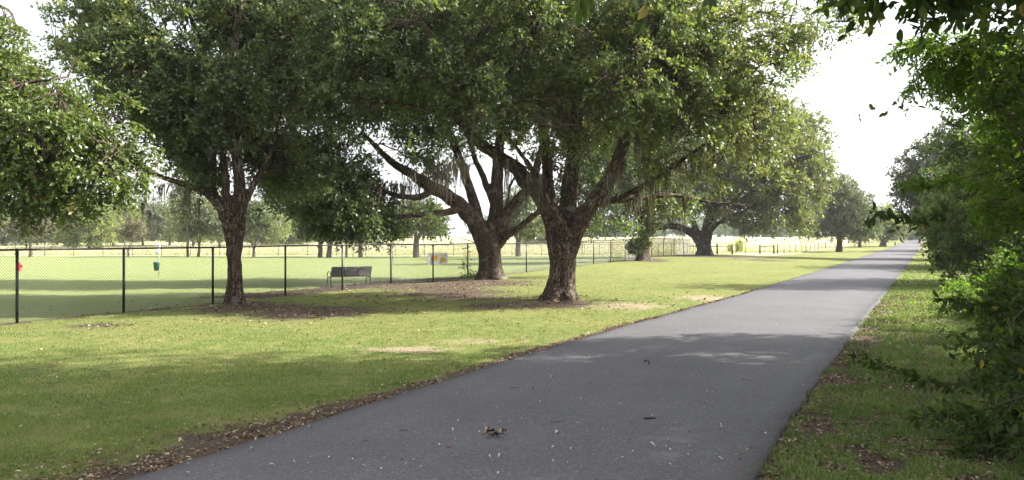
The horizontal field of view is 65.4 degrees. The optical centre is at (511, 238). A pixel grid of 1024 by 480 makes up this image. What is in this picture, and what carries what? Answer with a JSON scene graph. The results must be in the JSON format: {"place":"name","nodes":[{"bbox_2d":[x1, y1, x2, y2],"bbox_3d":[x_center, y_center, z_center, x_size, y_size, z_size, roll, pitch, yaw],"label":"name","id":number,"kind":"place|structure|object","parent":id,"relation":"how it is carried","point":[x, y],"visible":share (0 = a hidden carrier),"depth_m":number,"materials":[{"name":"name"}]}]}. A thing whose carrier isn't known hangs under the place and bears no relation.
{"place":"outdoors","nodes":[
{"label":"outdoors","id":0,"kind":"place"},
{"bbox_2d":[0,236,1023,479],"bbox_3d":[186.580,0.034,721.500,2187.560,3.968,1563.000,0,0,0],"label":"ground","id":1,"kind":"structure","parent":0,"point":[812,261],"depth_m":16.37,"materials":[{"name":"green plant"}]},
{"bbox_2d":[0,195,9,229],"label":"tree","id":2,"kind":"object","parent":1,"relation":"on","point":[5,217],"visible":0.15,"depth_m":151.65,"materials":[{"name":"green plant"}]},
{"bbox_2d":[0,203,39,245],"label":"tree","id":3,"kind":"object","parent":1,"relation":"on","point":[6,238],"visible":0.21,"depth_m":163.54,"materials":[{"name":"green plant"}]},
{"bbox_2d":[0,210,56,256],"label":"park tree","id":4,"kind":"object","parent":1,"relation":"on","point":[45,230],"visible":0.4,"depth_m":83.62,"materials":[{"name":"green plant"}]},
{"bbox_2d":[17,204,58,244],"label":"tree","id":5,"kind":"object","parent":1,"relation":"on","point":[37,240],"visible":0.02,"depth_m":174.75,"materials":[{"name":"green plant"}]},
{"bbox_2d":[42,207,88,247],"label":"tree","id":6,"kind":"object","parent":1,"relation":"on","point":[55,240],"visible":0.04,"depth_m":148.31,"materials":[{"name":"green plant"}]},
{"bbox_2d":[0,4,169,247],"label":"oak tree","id":7,"kind":"object","parent":1,"relation":"on","point":[51,143],"visible":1,"depth_m":15.87,"materials":[{"name":"green plant"}]},
{"bbox_2d":[53,198,124,247],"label":"tree","id":8,"kind":"object","parent":1,"relation":"on","point":[100,233],"visible":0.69,"depth_m":139.04,"materials":[{"name":"green plant"}]},
{"bbox_2d":[93,194,146,246],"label":"tree","id":9,"kind":"object","parent":1,"relation":"on","point":[137,214],"visible":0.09,"depth_m":159.18,"materials":[{"name":"green plant"}]},
{"bbox_2d":[111,215,149,255],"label":"park tree","id":10,"kind":"object","parent":1,"relation":"on","point":[135,226],"visible":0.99,"depth_m":86.17,"materials":[{"name":"green plant"}]},
{"bbox_2d":[117,191,173,245],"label":"tree","id":11,"kind":"object","parent":1,"relation":"on","point":[151,229],"visible":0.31,"depth_m":164.40,"materials":[{"name":"green plant"}]},
{"bbox_2d":[153,243,159,275],"bbox_3d":[-17.100,1.089,38.352,0.300,1.720,0.340,0,0,0],"label":"waste station","id":12,"kind":"object","parent":1,"relation":"on","point":[158,254],"visible":0.8,"depth_m":38.38,"materials":[{"name":"green"}]},
{"bbox_2d":[145,195,184,245],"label":"tree","id":13,"kind":"object","parent":1,"relation":"on","point":[170,239],"visible":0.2,"depth_m":168.03,"materials":[{"name":"green plant"}]},
{"bbox_2d":[165,170,203,256],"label":"park tree","id":14,"kind":"object","parent":1,"relation":"on","point":[178,189],"visible":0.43,"depth_m":83.45,"materials":[{"name":"green plant"}]},
{"bbox_2d":[30,0,342,303],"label":"oak tree","id":15,"kind":"object","parent":1,"relation":"on","point":[197,121],"visible":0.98,"depth_m":21.00,"materials":[{"name":"green plant"}]},
{"bbox_2d":[164,201,213,245],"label":"tree","id":16,"kind":"object","parent":1,"relation":"on","point":[175,227],"visible":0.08,"depth_m":158.50,"materials":[{"name":"green plant"}]},
{"bbox_2d":[175,197,222,256],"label":"park tree","id":17,"kind":"object","parent":1,"relation":"on","point":[208,221],"visible":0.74,"depth_m":84.53,"materials":[{"name":"green plant"}]},
{"bbox_2d":[191,190,250,246],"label":"tree","id":18,"kind":"object","parent":1,"relation":"on","point":[218,239],"visible":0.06,"depth_m":149.34,"materials":[{"name":"green plant"}]},
{"bbox_2d":[244,193,280,256],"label":"park tree","id":19,"kind":"object","parent":1,"relation":"on","point":[264,222],"visible":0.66,"depth_m":83.53,"materials":[{"name":"green plant"}]},
{"bbox_2d":[245,203,295,244],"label":"tree","id":20,"kind":"object","parent":1,"relation":"on","point":[282,233],"visible":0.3,"depth_m":174.09,"materials":[{"name":"green plant"}]},
{"bbox_2d":[269,207,315,244],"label":"tree","id":21,"kind":"object","parent":1,"relation":"on","point":[291,239],"visible":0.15,"depth_m":183.42,"materials":[{"name":"green plant"}]},
{"bbox_2d":[289,224,328,257],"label":"park tree","id":22,"kind":"object","parent":1,"relation":"on","point":[295,231],"visible":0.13,"depth_m":81.78,"materials":[{"name":"green plant"}]},
{"bbox_2d":[326,238,344,256],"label":"park tree","id":23,"kind":"object","parent":1,"relation":"on","point":[330,250],"visible":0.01,"depth_m":81.76,"materials":[{"name":"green plant"}]},
{"bbox_2d":[0,238,693,322],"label":"chain link fence","id":24,"kind":"object","parent":1,"relation":"on","point":[585,253],"visible":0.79,"depth_m":23.90,"materials":[{"name":"black metal"}]},
{"bbox_2d":[427,253,438,264],"bbox_3d":[-3.178,0.822,32.355,0.029,0.460,1.000,0,0,24],"label":"fence sign","id":25,"kind":"object","parent":24,"relation":"attached to","point":[431,258],"visible":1,"depth_m":32.16,"materials":[{"name":"white metal"}]},
{"bbox_2d":[436,253,447,264],"bbox_3d":[-2.890,0.839,32.989,0.045,0.460,0.950,0,0,24],"label":"fence sign","id":26,"kind":"object","parent":24,"relation":"attached to","point":[444,257],"visible":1,"depth_m":33.00,"materials":[{"name":"white"}]},
{"bbox_2d":[457,247,473,278],"bbox_3d":[-1.976,1.108,34.650,0.727,1.460,0.917,0,0,8],"label":"climbing weed","id":27,"kind":"object","parent":24,"relation":"attached to","point":[463,265],"visible":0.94,"depth_m":34.53,"materials":[{"name":"green plant"}]},
{"bbox_2d":[461,246,474,277],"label":"climbing weed","id":28,"kind":"object","parent":24,"relation":"attached to","point":[468,266],"visible":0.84,"depth_m":34.89,"materials":[{"name":"green plant"}]},
{"bbox_2d":[327,266,371,285],"bbox_3d":[-6.023,1.389,29.538,1.548,0.710,0.648,0,0,-30],"label":"park bench","id":29,"kind":"object","parent":1,"relation":"on","point":[369,270],"visible":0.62,"depth_m":29.38,"materials":[{"name":"metal"}]},
{"bbox_2d":[7,242,745,255],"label":"chain link fence","id":30,"kind":"object","parent":1,"relation":"on","point":[336,254],"visible":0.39,"depth_m":90.00,"materials":[{"name":"black metal"}]},
{"bbox_2d":[1,214,834,243],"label":"distant woods","id":31,"kind":"object","parent":1,"relation":"on","point":[718,231],"visible":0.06,"depth_m":308.45,"materials":[{"name":"green plant"}]},
{"bbox_2d":[390,197,453,257],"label":"park tree","id":32,"kind":"object","parent":1,"relation":"on","point":[417,224],"visible":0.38,"depth_m":79.55,"materials":[{"name":"green plant"}]},
{"bbox_2d":[0,237,875,255],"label":"pasture grass","id":33,"kind":"structure","parent":1,"relation":"on","point":[748,248],"depth_m":129.64,"materials":[{"name":"green plant"}]},
{"bbox_2d":[202,0,691,279],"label":"live oak","id":34,"kind":"object","parent":1,"relation":"on","point":[352,209],"visible":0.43,"depth_m":31.68,"materials":[{"name":"green plant"}]},
{"bbox_2d":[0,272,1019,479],"bbox_3d":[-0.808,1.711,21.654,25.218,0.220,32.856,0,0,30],"label":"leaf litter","id":35,"kind":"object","parent":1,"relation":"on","point":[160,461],"visible":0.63,"depth_m":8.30,"materials":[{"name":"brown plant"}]},
{"bbox_2d":[503,186,545,256],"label":"park tree","id":36,"kind":"object","parent":1,"relation":"on","point":[531,227],"visible":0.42,"depth_m":83.42,"materials":[{"name":"green plant"}]},
{"bbox_2d":[515,217,546,243],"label":"tree","id":37,"kind":"object","parent":1,"relation":"on","point":[541,238],"visible":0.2,"depth_m":188.05,"materials":[{"name":"green plant"}]},
{"bbox_2d":[264,0,885,301],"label":"live oak","id":38,"kind":"object","parent":1,"relation":"on","point":[443,56],"visible":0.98,"depth_m":20.17,"materials":[{"name":"green plant"}]},
{"bbox_2d":[555,117,716,260],"bbox_3d":[8.787,-3.962,57.574,11.978,11.808,8.951,0,0,0],"label":"oak tree","id":39,"kind":"object","parent":1,"relation":"on","point":[638,248],"visible":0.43,"depth_m":56.21,"materials":[{"name":"green plant"}]},
{"bbox_2d":[583,241,695,256],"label":"chain link fence","id":40,"kind":"object","parent":1,"relation":"on","point":[627,242],"visible":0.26,"depth_m":74.21,"materials":[{"name":"black metal"}]},
{"bbox_2d":[692,244,732,253],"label":"fence brace","id":41,"kind":"object","parent":1,"relation":"on","point":[717,246],"visible":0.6,"depth_m":84.39,"materials":[{"name":"white wood"}]},
{"bbox_2d":[733,238,744,251],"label":"shrub","id":42,"kind":"object","parent":1,"relation":"on","point":[738,246],"visible":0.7,"depth_m":94.64,"materials":[{"name":"green plant"}]},
{"bbox_2d":[655,58,841,254],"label":"live oak","id":43,"kind":"object","parent":1,"relation":"on","point":[800,185],"visible":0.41,"depth_m":69.75,"materials":[{"name":"green plant"}]},
{"bbox_2d":[759,245,774,253],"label":"fence brace","id":44,"kind":"object","parent":1,"relation":"on","point":[760,246],"visible":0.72,"depth_m":86.25,"materials":[{"name":"white wood"}]},
{"bbox_2d":[547,0,1023,47],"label":"lane tree","id":45,"kind":"object","parent":1,"relation":"on","point":[955,9],"visible":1,"depth_m":6.00,"materials":[{"name":"green plant"}]},
{"bbox_2d":[852,101,954,121],"bbox_3d":[4.137,-1.341,8.369,1.200,0.258,0.206,0,0,-11],"label":"leafy twig","id":46,"kind":"object","parent":45,"relation":"attached to","point":[871,107],"visible":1,"depth_m":8.36,"materials":[{"name":"green plant"}]},
{"bbox_2d":[864,200,991,232],"bbox_3d":[4.953,-0.266,9.424,1.700,0.405,0.299,0,0,-13],"label":"leafy twig","id":47,"kind":"object","parent":45,"relation":"attached to","point":[883,216],"visible":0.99,"depth_m":9.36,"materials":[{"name":"green plant"}]},
{"bbox_2d":[887,222,986,242],"bbox_3d":[4.980,-0.075,9.247,1.273,0.268,0.246,0,0,-8],"label":"leafy twig","id":48,"kind":"object","parent":45,"relation":"attached to","point":[942,229],"visible":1,"depth_m":9.24,"materials":[{"name":"green plant"}]},
{"bbox_2d":[891,170,991,196],"bbox_3d":[5.356,-0.681,9.851,1.370,0.349,0.280,0,0,-10],"label":"leafy twig","id":49,"kind":"object","parent":45,"relation":"attached to","point":[930,185],"visible":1,"depth_m":9.80,"materials":[{"name":"green plant"}]},
{"bbox_2d":[777,242,853,253],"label":"wire fence","id":50,"kind":"object","parent":1,"relation":"on","point":[810,245],"visible":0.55,"depth_m":110.15,"materials":[{"name":"brown wood"}]},
{"bbox_2d":[796,172,885,251],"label":"lane tree","id":51,"kind":"object","parent":1,"relation":"on","point":[848,215],"visible":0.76,"depth_m":100.94,"materials":[{"name":"green plant"}]},
{"bbox_2d":[842,204,885,247],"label":"lane tree","id":52,"kind":"object","parent":1,"relation":"on","point":[860,240],"visible":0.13,"depth_m":139.03,"materials":[{"name":"green plant"}]},
{"bbox_2d":[742,257,1023,479],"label":"verge grass","id":53,"kind":"structure","parent":1,"relation":"on","point":[928,462],"depth_m":8.12,"materials":[{"name":"green plant"}]},
{"bbox_2d":[874,201,918,246],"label":"lane tree","id":54,"kind":"object","parent":1,"relation":"on","point":[889,236],"visible":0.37,"depth_m":148.65,"materials":[{"name":"green plant"}]},
{"bbox_2d":[891,216,923,239],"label":"lane tree","id":55,"kind":"object","parent":1,"relation":"on","point":[910,236],"visible":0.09,"depth_m":227.43,"materials":[{"name":"green plant"}]},
{"bbox_2d":[885,120,978,232],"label":"lane tree","id":56,"kind":"object","parent":1,"relation":"on","point":[912,164],"visible":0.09,"depth_m":65.61,"materials":[{"name":"green plant"}]},
{"bbox_2d":[873,23,1023,252],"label":"lane tree","id":57,"kind":"object","parent":1,"relation":"on","point":[943,78],"visible":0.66,"depth_m":12.91,"materials":[{"name":"green plant"}]},
{"bbox_2d":[929,277,988,318],"bbox_3d":[10.505,1.438,17.608,2.481,1.179,2.054,0,0,0],"label":"shrub","id":58,"kind":"object","parent":1,"relation":"on","point":[952,310],"visible":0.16,"depth_m":17.61,"materials":[{"name":"green plant"}]},
{"bbox_2d":[910,153,1013,266],"bbox_3d":[28.385,-1.406,46.241,9.526,8.047,15.590,0,0,0],"label":"lane tree","id":59,"kind":"object","parent":1,"relation":"on","point":[938,194],"visible":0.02,"depth_m":48.00,"materials":[{"name":"green plant"}]},
{"bbox_2d":[937,275,987,299],"bbox_3d":[14.098,1.439,22.738,4.223,1.397,2.300,0,0,-20],"label":"shrub","id":60,"kind":"object","parent":1,"relation":"on","point":[957,286],"visible":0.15,"depth_m":22.52,"materials":[{"name":"green plant"}]},
{"bbox_2d":[912,0,1023,258],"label":"lane tree","id":61,"kind":"object","parent":1,"relation":"on","point":[1001,99],"visible":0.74,"depth_m":10.93,"materials":[{"name":"green plant"}]},
{"bbox_2d":[914,46,1023,285],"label":"lane tree","id":62,"kind":"object","parent":1,"relation":"on","point":[956,245],"visible":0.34,"depth_m":28.89,"materials":[{"name":"green plant"}]},
{"bbox_2d":[933,229,1023,473],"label":"shrub","id":63,"kind":"object","parent":1,"relation":"on","point":[995,428],"visible":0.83,"depth_m":6.52,"materials":[{"name":"green plant"}]},
{"bbox_2d":[847,349,1011,395],"bbox_3d":[3.732,1.162,6.900,1.673,0.435,0.278,0,0,0],"label":"leafy twig","id":64,"kind":"object","parent":63,"relation":"attached to","point":[879,364],"visible":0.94,"depth_m":6.90,"materials":[{"name":"green plant"}]},
{"bbox_2d":[904,395,1023,431],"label":"leafy twig","id":65,"kind":"object","parent":63,"relation":"attached to","point":[945,414],"visible":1,"depth_m":6.09,"materials":[{"name":"green plant"}]},
{"bbox_2d":[932,289,1023,335],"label":"leafy twig","id":66,"kind":"object","parent":63,"relation":"attached to","point":[970,305],"visible":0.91,"depth_m":7.15,"materials":[{"name":"green plant"}]},
{"bbox_2d":[965,309,1023,399],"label":"leafy twig","id":67,"kind":"object","parent":63,"relation":"attached to","point":[993,352],"visible":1,"depth_m":6.30,"materials":[{"name":"green plant"}]},
{"bbox_2d":[959,269,1023,390],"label":"shrub","id":68,"kind":"object","parent":1,"relation":"on","point":[1005,283],"visible":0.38,"depth_m":9.54,"materials":[{"name":"green plant"}]},
{"bbox_2d":[964,232,1023,298],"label":"shrub","id":69,"kind":"object","parent":1,"relation":"on","point":[995,258],"visible":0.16,"depth_m":20.27,"materials":[{"name":"green plant"}]},
{"bbox_2d":[968,247,1023,340],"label":"shrub","id":70,"kind":"object","parent":1,"relation":"on","point":[1001,271],"visible":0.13,"depth_m":13.74,"materials":[{"name":"green plant"}]},
{"bbox_2d":[0,0,1023,235],"label":"sky","id":71,"kind":"structure","parent":0,"point":[846,84],"materials":[{"name":"white"}]},
{"bbox_2d":[126,238,922,479],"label":"path","id":72,"kind":"structure","parent":0,"point":[815,316],"depth_m":7.96,"materials":[{"name":"grey asphalt"}]},
{"bbox_2d":[485,427,505,435],"bbox_3d":[-0.144,1.639,6.767,0.209,0.088,0.074,0,0,0],"label":"leaf debris","id":73,"kind":"object","parent":72,"relation":"on","point":[493,430],"visible":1,"depth_m":6.77,"materials":[{"name":"brown plant"}]}
]}

